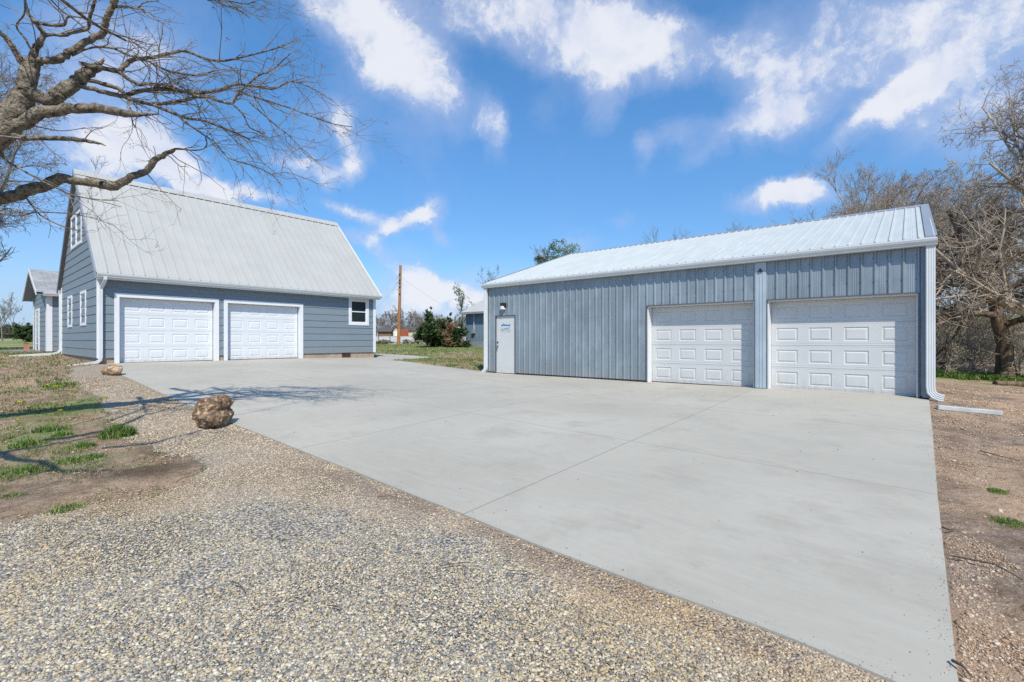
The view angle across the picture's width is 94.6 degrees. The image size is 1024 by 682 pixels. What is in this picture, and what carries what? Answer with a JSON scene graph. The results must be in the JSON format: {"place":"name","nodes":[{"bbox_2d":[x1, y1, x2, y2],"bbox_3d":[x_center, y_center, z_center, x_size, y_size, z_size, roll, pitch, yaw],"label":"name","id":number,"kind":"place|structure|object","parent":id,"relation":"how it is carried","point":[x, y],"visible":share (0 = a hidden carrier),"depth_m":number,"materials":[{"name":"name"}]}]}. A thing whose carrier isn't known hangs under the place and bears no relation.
{"place":"outdoors","nodes":[
{"label":"outdoors","id":0,"kind":"place"},
{"bbox_2d":[0,344,483,520],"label":"lawn grass","id":1,"kind":"structure","parent":0,"point":[22,388],"depth_m":8.78,"materials":[{"name":"green plant"}]},
{"bbox_2d":[411,339,424,343],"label":"weed clump","id":2,"kind":"object","parent":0,"point":[418,341],"visible":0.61,"depth_m":49.95,"materials":[{"name":"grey plant"}]},
{"bbox_2d":[376,336,465,341],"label":"road","id":3,"kind":"structure","parent":0,"point":[393,338],"depth_m":86.60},
{"bbox_2d":[0,376,887,681],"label":"gravel","id":4,"kind":"structure","parent":0,"point":[264,666],"depth_m":2.65,"materials":[{"name":"beige gravel"}]},
{"bbox_2d":[0,314,1023,681],"bbox_3d":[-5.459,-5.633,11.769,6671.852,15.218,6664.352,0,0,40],"label":"ground","id":5,"kind":"structure","parent":0,"point":[976,502],"depth_m":3.95,"materials":[{"name":"beige gravel"}]},
{"bbox_2d":[0,292,16,340],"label":"bare tree","id":6,"kind":"object","parent":5,"relation":"on","point":[4,312],"visible":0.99,"depth_m":94.76,"materials":[{"name":"grey plant"}]},
{"bbox_2d":[0,330,18,338],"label":"hedge bush","id":7,"kind":"object","parent":5,"relation":"on","point":[5,336],"visible":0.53,"depth_m":149.66,"materials":[{"name":"green plant"}]},
{"bbox_2d":[0,491,27,499],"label":"grass tuft","id":8,"kind":"object","parent":5,"relation":"on","point":[12,494],"visible":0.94,"depth_m":4.45,"materials":[{"name":"green plant"}]},
{"bbox_2d":[1,303,31,339],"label":"bare tree","id":9,"kind":"object","parent":5,"relation":"on","point":[7,327],"visible":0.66,"depth_m":103.24,"materials":[{"name":"grey plant"}]},
{"bbox_2d":[6,322,32,341],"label":"cedar","id":10,"kind":"object","parent":5,"relation":"on","point":[24,333],"visible":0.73,"depth_m":87.16,"materials":[{"name":"green plant"}]},
{"bbox_2d":[0,462,43,475],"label":"grass tuft","id":11,"kind":"object","parent":5,"relation":"on","point":[24,470],"visible":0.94,"depth_m":5.15,"materials":[{"name":"green plant"}]},
{"bbox_2d":[24,343,28,349],"bbox_3d":[-29.810,0.424,29.000,0.240,0.510,0.280,0,0,40],"label":"brick post","id":12,"kind":"object","parent":5,"relation":"on","point":[26,346],"visible":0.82,"depth_m":28.93,"materials":[{"name":"orange brick"}]},
{"bbox_2d":[7,436,47,449],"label":"grass tuft","id":13,"kind":"object","parent":5,"relation":"on","point":[28,441],"visible":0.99,"depth_m":6.13,"materials":[{"name":"green plant"}]},
{"bbox_2d":[0,269,60,351],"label":"house","id":14,"kind":"structure","parent":5,"relation":"on","point":[40,288],"depth_m":26.90,"materials":[{"name":"blue"}]},
{"bbox_2d":[35,308,39,349],"bbox_3d":[-28.870,-0.640,28.753,2.000,2.520,0.090,0,0,40],"label":"door","id":15,"kind":"structure","parent":14,"relation":"in","point":[37,311],"depth_m":28.72,"materials":[{"name":"white glass"}]},
{"bbox_2d":[19,354,50,356],"bbox_3d":[-18.723,0.593,18.550,0.100,0.091,0.890,0,0,38],"label":"downspout extension","id":16,"kind":"object","parent":5,"relation":"on","point":[34,355],"visible":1,"depth_m":18.50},
{"bbox_2d":[29,423,69,433],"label":"grass tuft","id":17,"kind":"object","parent":5,"relation":"on","point":[49,428],"visible":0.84,"depth_m":6.86,"materials":[{"name":"green plant"}]},
{"bbox_2d":[0,41,109,261],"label":"bare tree","id":18,"kind":"object","parent":5,"relation":"on","point":[18,144],"visible":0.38,"depth_m":29.79,"materials":[{"name":"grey plant"}]},
{"bbox_2d":[43,381,76,387],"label":"grass tuft","id":19,"kind":"object","parent":5,"relation":"on","point":[53,385],"visible":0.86,"depth_m":10.56,"materials":[{"name":"green plant"}]},
{"bbox_2d":[47,429,75,437],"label":"grass tuft","id":20,"kind":"object","parent":5,"relation":"on","point":[61,433],"visible":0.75,"depth_m":6.58,"materials":[{"name":"green plant"}]},
{"bbox_2d":[42,502,87,515],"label":"grass tuft","id":21,"kind":"object","parent":5,"relation":"on","point":[70,505],"visible":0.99,"depth_m":4.15,"materials":[{"name":"green plant"}]},
{"bbox_2d":[53,453,106,464],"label":"grass tuft","id":22,"kind":"object","parent":5,"relation":"on","point":[69,460],"visible":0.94,"depth_m":5.60,"materials":[{"name":"green plant"}]},
{"bbox_2d":[68,439,97,449],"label":"grass tuft","id":23,"kind":"object","parent":5,"relation":"on","point":[84,444],"visible":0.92,"depth_m":6.12,"materials":[{"name":"green plant"}]},
{"bbox_2d":[100,364,122,375],"bbox_3d":[-10.496,0.788,12.378,0.606,0.329,0.332,0,0,-11],"label":"boulder","id":24,"kind":"object","parent":5,"relation":"on","point":[113,369],"visible":1,"depth_m":12.29,"materials":[{"name":"beige stone"}]},
{"bbox_2d":[88,420,141,439],"bbox_3d":[-5.628,1.238,6.644,0.522,0.281,0.687,0,0,40],"label":"grass tuft","id":25,"kind":"object","parent":5,"relation":"on","point":[118,431],"visible":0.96,"depth_m":6.62,"materials":[{"name":"green plant"}]},
{"bbox_2d":[9,169,381,365],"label":"garage","id":26,"kind":"structure","parent":5,"relation":"on","point":[217,279],"depth_m":18.05,"materials":[{"name":"blue"}]},
{"bbox_2d":[67,295,72,327],"bbox_3d":[-17.057,-1.095,18.251,1.000,1.210,0.075,0,0,40],"label":"window","id":27,"kind":"structure","parent":26,"relation":"in","point":[69,297],"depth_m":18.35,"materials":[{"name":"white paint"}]},
{"bbox_2d":[71,213,75,249],"bbox_3d":[-16.414,-4.035,17.711,1.120,1.230,0.075,0,0,40],"label":"window","id":28,"kind":"structure","parent":26,"relation":"in","point":[74,216],"depth_m":17.61,"materials":[{"name":"white paint"}]},
{"bbox_2d":[76,209,81,246],"bbox_3d":[-15.564,-4.035,16.997,1.100,1.230,0.075,0,0,40],"label":"window","id":29,"kind":"structure","parent":26,"relation":"in","point":[78,211],"depth_m":16.68,"materials":[{"name":"white paint"}]},
{"bbox_2d":[80,290,85,325],"bbox_3d":[-14.913,-1.105,16.450,1.040,1.210,0.075,0,0,40],"label":"window","id":30,"kind":"structure","parent":26,"relation":"in","point":[83,292],"depth_m":16.41,"materials":[{"name":"white paint"}]},
{"bbox_2d":[114,293,218,362],"bbox_3d":[-11.879,-0.357,16.366,0.255,2.320,3.000,0,0,40],"label":"garage door","id":31,"kind":"structure","parent":26,"relation":"in","point":[161,329],"depth_m":16.32,"materials":[{"name":"white metal"}]},
{"bbox_2d":[224,299,302,359],"bbox_3d":[-9.846,-0.357,18.786,0.255,2.320,3.000,0,0,40],"label":"garage door","id":32,"kind":"structure","parent":26,"relation":"in","point":[254,330],"depth_m":18.77,"materials":[{"name":"white metal"}]},
{"bbox_2d":[349,298,368,325],"bbox_3d":[-7.121,-1.305,21.890,0.075,1.250,1.040,0,0,40],"label":"window","id":33,"kind":"structure","parent":26,"relation":"in","point":[358,308],"depth_m":21.90,"materials":[{"name":"white paint"}]},
{"bbox_2d":[0,0,403,255],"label":"oak tree","id":34,"kind":"object","parent":5,"relation":"on","point":[21,111],"visible":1,"depth_m":6.39,"materials":[{"name":"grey plant"}]},
{"bbox_2d":[192,394,233,428],"bbox_3d":[-4.670,1.130,7.336,0.535,0.567,0.607,0,0,-3],"label":"boulder","id":35,"kind":"object","parent":5,"relation":"on","point":[215,411],"visible":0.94,"depth_m":7.19,"materials":[{"name":"beige stone"}]},
{"bbox_2d":[376,316,384,335],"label":"bare tree","id":36,"kind":"object","parent":5,"relation":"on","point":[377,325],"visible":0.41,"depth_m":118.14,"materials":[{"name":"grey plant"}]},
{"bbox_2d":[376,314,391,328],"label":"bare tree","id":37,"kind":"object","parent":5,"relation":"on","point":[383,315],"visible":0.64,"depth_m":124.50,"materials":[{"name":"grey plant"}]},
{"bbox_2d":[376,328,392,335],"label":"house","id":38,"kind":"structure","parent":5,"relation":"on","point":[385,331],"depth_m":113.00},
{"bbox_2d":[378,310,396,327],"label":"bare tree","id":39,"kind":"object","parent":5,"relation":"on","point":[387,320],"visible":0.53,"depth_m":128.91,"materials":[{"name":"grey plant"}]},
{"bbox_2d":[385,305,404,327],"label":"bare tree","id":40,"kind":"object","parent":5,"relation":"on","point":[396,315],"visible":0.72,"depth_m":121.78,"materials":[{"name":"grey plant"}]},
{"bbox_2d":[392,325,404,335],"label":"house","id":41,"kind":"structure","parent":5,"relation":"on","point":[394,329],"depth_m":110.00,"materials":[{"name":"white paint"}]},
{"bbox_2d":[396,265,401,344],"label":"utility pole","id":42,"kind":"object","parent":5,"relation":"on","point":[399,310],"visible":0.93,"depth_m":44.89,"materials":[{"name":"brown wood"}]},
{"bbox_2d":[393,313,407,328],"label":"bare tree","id":43,"kind":"object","parent":5,"relation":"on","point":[405,319],"visible":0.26,"depth_m":129.90,"materials":[{"name":"grey plant"}]},
{"bbox_2d":[400,329,407,335],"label":"board fence","id":44,"kind":"object","parent":5,"relation":"on","point":[404,332],"visible":0.62,"depth_m":108.97,"materials":[{"name":"wood"}]},
{"bbox_2d":[403,339,414,343],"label":"weed clump","id":45,"kind":"object","parent":5,"relation":"on","point":[405,341],"visible":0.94,"depth_m":50.00,"materials":[{"name":"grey plant"}]},
{"bbox_2d":[406,327,415,335],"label":"house","id":46,"kind":"structure","parent":5,"relation":"on","point":[411,330],"depth_m":116.00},
{"bbox_2d":[406,313,418,327],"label":"bare tree","id":47,"kind":"object","parent":5,"relation":"on","point":[409,322],"visible":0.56,"depth_m":124.23,"materials":[{"name":"grey plant"}]},
{"bbox_2d":[405,309,423,326],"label":"bare tree","id":48,"kind":"object","parent":5,"relation":"on","point":[412,317],"visible":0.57,"depth_m":125.43,"materials":[{"name":"grey plant"}]},
{"bbox_2d":[407,313,424,327],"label":"bare tree","id":49,"kind":"object","parent":5,"relation":"on","point":[420,318],"visible":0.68,"depth_m":118.52,"materials":[{"name":"grey plant"}]},
{"bbox_2d":[412,306,441,347],"bbox_3d":[-6.976,-1.080,39.063,2.945,3.487,2.977,0,0,40],"label":"cedar","id":50,"kind":"object","parent":5,"relation":"on","point":[427,332],"visible":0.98,"depth_m":38.48,"materials":[{"name":"green plant"}]},
{"bbox_2d":[429,314,450,346],"bbox_3d":[-6.020,-0.650,40.022,2.712,3.003,2.345,0,0,-11],"label":"cedar","id":51,"kind":"object","parent":5,"relation":"on","point":[441,325],"visible":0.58,"depth_m":39.63,"materials":[{"name":"green plant"}]},
{"bbox_2d":[437,312,456,333],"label":"cedar","id":52,"kind":"object","parent":5,"relation":"on","point":[449,319],"visible":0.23,"depth_m":43.93,"materials":[{"name":"green plant"}]},
{"bbox_2d":[442,322,461,346],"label":"dead shrub","id":53,"kind":"object","parent":5,"relation":"on","point":[450,327],"visible":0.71,"depth_m":38.18,"materials":[{"name":"brown plant"}]},
{"bbox_2d":[451,313,464,327],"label":"bare tree","id":54,"kind":"object","parent":5,"relation":"on","point":[456,320],"visible":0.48,"depth_m":118.34,"materials":[{"name":"grey plant"}]},
{"bbox_2d":[447,324,471,347],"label":"green bush","id":55,"kind":"object","parent":5,"relation":"on","point":[456,332],"visible":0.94,"depth_m":37.80,"materials":[{"name":"green plant"}]},
{"bbox_2d":[452,284,475,340],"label":"budding tree","id":56,"kind":"object","parent":5,"relation":"on","point":[460,300],"visible":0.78,"depth_m":42.32,"materials":[{"name":"green plant"}]},
{"bbox_2d":[459,299,483,346],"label":"blue shed","id":57,"kind":"structure","parent":5,"relation":"on","point":[474,313],"depth_m":38.29,"materials":[{"name":"grey metal"}]},
{"bbox_2d":[476,264,498,283],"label":"budding tree","id":58,"kind":"object","parent":5,"relation":"on","point":[489,275],"visible":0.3,"depth_m":45.52,"materials":[{"name":"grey plant"}]},
{"bbox_2d":[0,355,1023,681],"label":"soil clods","id":59,"kind":"object","parent":5,"relation":"on","point":[982,665],"visible":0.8,"depth_m":3.28,"materials":[{"name":"brown soil"}]},
{"bbox_2d":[533,239,580,264],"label":"budding tree","id":60,"kind":"object","parent":5,"relation":"on","point":[541,258],"visible":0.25,"depth_m":49.64,"materials":[{"name":"green plant"}]},
{"bbox_2d":[640,222,658,242],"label":"bare tree","id":61,"kind":"object","parent":5,"relation":"on","point":[652,235],"visible":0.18,"depth_m":51.46,"materials":[{"name":"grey plant"}]},
{"bbox_2d":[669,223,691,239],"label":"bare tree","id":62,"kind":"object","parent":5,"relation":"on","point":[680,233],"visible":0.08,"depth_m":52.93,"materials":[{"name":"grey plant"}]},
{"bbox_2d":[481,204,944,401],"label":"metal shop","id":63,"kind":"structure","parent":5,"relation":"on","point":[844,303],"depth_m":12.31,"materials":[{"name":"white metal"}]},
{"bbox_2d":[495,315,514,373],"bbox_3d":[-0.237,0.157,16.897,0.937,2.085,0.130,0,0,40],"label":"entry door","id":64,"kind":"structure","parent":63,"relation":"in","point":[504,325],"depth_m":16.90,"materials":[{"name":"white metal"}]},
{"bbox_2d":[646,300,754,387],"bbox_3d":[4.984,0.129,12.657,2.830,2.222,0.346,0,0,40],"label":"overhead door","id":65,"kind":"structure","parent":63,"relation":"in","point":[708,343],"depth_m":12.71,"materials":[{"name":"white metal"}]},
{"bbox_2d":[766,292,919,397],"bbox_3d":[7.335,0.129,10.682,2.821,2.222,0.346,0,0,40],"label":"overhead door","id":66,"kind":"structure","parent":63,"relation":"in","point":[867,343],"depth_m":10.67,"materials":[{"name":"white metal"}]},
{"bbox_2d":[727,221,743,230],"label":"bare tree","id":67,"kind":"object","parent":5,"relation":"on","point":[735,227],"visible":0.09,"depth_m":49.90,"materials":[{"name":"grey plant"}]},
{"bbox_2d":[769,162,944,232],"bbox_3d":[20.758,-4.475,29.351,9.533,11.472,7.431,0,0,21],"label":"bare tree","id":68,"kind":"object","parent":5,"relation":"on","point":[868,183],"visible":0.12,"depth_m":27.55,"materials":[{"name":"beige plant"}]},
{"bbox_2d":[797,149,972,232],"bbox_3d":[20.811,-4.900,26.817,8.078,12.470,10.362,0,0,40],"label":"bare tree","id":69,"kind":"object","parent":5,"relation":"on","point":[858,204],"visible":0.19,"depth_m":26.41,"materials":[{"name":"beige plant"}]},
{"bbox_2d":[822,161,1023,322],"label":"bare tree","id":70,"kind":"object","parent":5,"relation":"on","point":[934,213],"visible":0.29,"depth_m":23.61,"materials":[{"name":"beige plant"}]},
{"bbox_2d":[850,172,1022,355],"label":"bare tree","id":71,"kind":"object","parent":5,"relation":"on","point":[925,190],"visible":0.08,"depth_m":28.94,"materials":[{"name":"beige plant"}]},
{"bbox_2d":[878,150,1023,367],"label":"bare tree","id":72,"kind":"object","parent":5,"relation":"on","point":[959,222],"visible":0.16,"depth_m":22.68,"materials":[{"name":"beige plant"}]},
{"bbox_2d":[935,341,972,368],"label":"budding bush","id":73,"kind":"object","parent":5,"relation":"on","point":[941,363],"visible":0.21,"depth_m":21.82,"materials":[{"name":"brown plant"}]},
{"bbox_2d":[935,327,977,371],"bbox_3d":[17.901,0.575,19.654,1.841,2.330,1.974,0,0,-7],"label":"brush thicket","id":74,"kind":"object","parent":5,"relation":"on","point":[950,335],"visible":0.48,"depth_m":19.45,"materials":[{"name":"plant"}]},
{"bbox_2d":[935,299,984,359],"bbox_3d":[24.462,-0.759,27.066,4.130,4.162,4.672,0,0,-13],"label":"brush thicket","id":75,"kind":"object","parent":5,"relation":"on","point":[954,330],"visible":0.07,"depth_m":26.47,"materials":[{"name":"brown plant"}]},
{"bbox_2d":[898,189,1023,377],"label":"bare tree","id":76,"kind":"object","parent":5,"relation":"on","point":[995,314],"visible":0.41,"depth_m":18.10,"materials":[{"name":"brown plant"}]},
{"bbox_2d":[951,659,972,677],"bbox_3d":[2.031,1.477,2.133,0.016,0.024,0.101,0,0,0],"label":"stick","id":77,"kind":"object","parent":5,"relation":"on","point":[959,664],"visible":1,"depth_m":2.14,"materials":[{"name":"wood"}]},
{"bbox_2d":[935,326,991,359],"bbox_3d":[24.680,-0.074,27.072,5.097,2.641,3.698,0,0,17],"label":"budding bush","id":78,"kind":"object","parent":5,"relation":"on","point":[958,339],"visible":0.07,"depth_m":26.80,"materials":[{"name":"brown plant"}]},
{"bbox_2d":[936,405,1002,414],"bbox_3d":[8.116,1.245,8.414,0.889,0.129,0.110,0,0,23],"label":"downspout extension","id":79,"kind":"object","parent":5,"relation":"on","point":[970,410],"visible":1,"depth_m":8.37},
{"bbox_2d":[935,298,1015,371],"bbox_3d":[19.208,-0.381,20.924,4.282,3.815,3.786,0,0,40],"label":"brush thicket","id":80,"kind":"object","parent":5,"relation":"on","point":[943,334],"visible":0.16,"depth_m":20.59,"materials":[{"name":"brown plant"}]},
{"bbox_2d":[939,294,1013,358],"bbox_3d":[27.011,-0.663,28.206,3.947,4.661,3.682,0,0,6],"label":"brush thicket","id":81,"kind":"object","parent":5,"relation":"on","point":[965,331],"visible":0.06,"depth_m":27.89,"materials":[{"name":"brown plant"}]},
{"bbox_2d":[931,103,1023,276],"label":"bare tree","id":82,"kind":"object","parent":5,"relation":"on","point":[1018,140],"visible":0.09,"depth_m":25.22,"materials":[{"name":"beige plant"}]},
{"bbox_2d":[935,290,1021,371],"bbox_3d":[21.140,-0.459,22.007,4.112,4.855,3.836,0,0,35],"label":"brush thicket","id":83,"kind":"object","parent":5,"relation":"on","point":[967,339],"visible":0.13,"depth_m":21.94,"materials":[{"name":"brown plant"}]},
{"bbox_2d":[934,57,1023,349],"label":"bare tree","id":84,"kind":"object","parent":5,"relation":"on","point":[1018,305],"visible":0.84,"depth_m":16.76,"materials":[{"name":"beige plant"}]},
{"bbox_2d":[935,292,1023,373],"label":"brush thicket","id":85,"kind":"object","parent":5,"relation":"on","point":[983,356],"visible":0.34,"depth_m":20.05,"materials":[{"name":"brown plant"}]},
{"bbox_2d":[935,369,1023,380],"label":"ground cover","id":86,"kind":"object","parent":5,"relation":"on","point":[967,375],"visible":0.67,"depth_m":17.84,"materials":[{"name":"green plant"}]},
{"bbox_2d":[937,301,1023,371],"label":"brush thicket","id":87,"kind":"object","parent":5,"relation":"on","point":[971,333],"visible":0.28,"depth_m":20.78,"materials":[{"name":"plant"}]},
{"bbox_2d":[952,555,1022,579],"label":"stick","id":88,"kind":"object","parent":5,"relation":"on","point":[985,562],"visible":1,"depth_m":3.09,"materials":[{"name":"brown wood"}]},
{"bbox_2d":[959,313,1016,359],"bbox_3d":[26.874,-0.642,26.933,4.282,3.815,3.786,0,0,11],"label":"brush thicket","id":89,"kind":"object","parent":5,"relation":"on","point":[981,337],"visible":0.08,"depth_m":26.90,"materials":[{"name":"brown plant"}]},
{"bbox_2d":[953,313,1023,373],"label":"brush thicket","id":90,"kind":"object","parent":5,"relation":"on","point":[993,351],"visible":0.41,"depth_m":20.19,"materials":[{"name":"brown plant"}]},
{"bbox_2d":[960,309,1023,370],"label":"brush thicket","id":91,"kind":"object","parent":5,"relation":"on","point":[1008,311],"visible":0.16,"depth_m":21.40,"materials":[{"name":"brown plant"}]},
{"bbox_2d":[973,312,1023,356],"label":"brush thicket","id":92,"kind":"object","parent":5,"relation":"on","point":[1013,328],"visible":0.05,"depth_m":26.99,"materials":[{"name":"brown plant"}]},
{"bbox_2d":[987,487,1010,494],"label":"grass tuft","id":93,"kind":"object","parent":5,"relation":"on","point":[995,490],"visible":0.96,"depth_m":4.49,"materials":[{"name":"green plant"}]},
{"bbox_2d":[979,450,1018,460],"bbox_3d":[5.732,1.366,5.592,0.068,0.033,0.412,0,0,-7],"label":"stick","id":94,"kind":"object","parent":5,"relation":"on","point":[996,455],"visible":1,"depth_m":5.59,"materials":[{"name":"wood"}]},
{"bbox_2d":[980,322,1023,375],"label":"brush thicket","id":95,"kind":"object","parent":5,"relation":"on","point":[1020,355],"visible":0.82,"depth_m":18.13,"materials":[{"name":"brown plant"}]},
{"bbox_2d":[989,515,1023,528],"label":"grass tuft","id":96,"kind":"object","parent":5,"relation":"on","point":[1007,521],"visible":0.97,"depth_m":3.79,"materials":[{"name":"green plant"}]},
{"bbox_2d":[989,327,1023,353],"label":"budding bush","id":97,"kind":"object","parent":5,"relation":"on","point":[1017,339],"visible":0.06,"depth_m":23.92,"materials":[{"name":"brown plant"}]},
{"bbox_2d":[992,381,1023,386],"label":"fallen log","id":98,"kind":"object","parent":5,"relation":"on","point":[1013,383],"visible":0.79,"depth_m":15.59,"materials":[{"name":"brown wood"}]},
{"bbox_2d":[0,0,1023,333],"label":"sky","id":99,"kind":"structure","parent":0,"point":[518,125],"materials":[{"name":"blue"}]},
{"bbox_2d":[107,354,957,681],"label":"driveway","id":100,"kind":"structure","parent":0,"point":[805,516],"depth_m":5.11,"materials":[{"name":"concrete"}]},
{"bbox_2d":[168,395,956,678],"bbox_3d":[-1.167,1.192,11.166,16.732,0.627,10.305,0,0,40],"label":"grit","id":101,"kind":"object","parent":100,"relation":"on","point":[785,628],"visible":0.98,"depth_m":2.60,"materials":[{"name":"gravel"}]}
]}

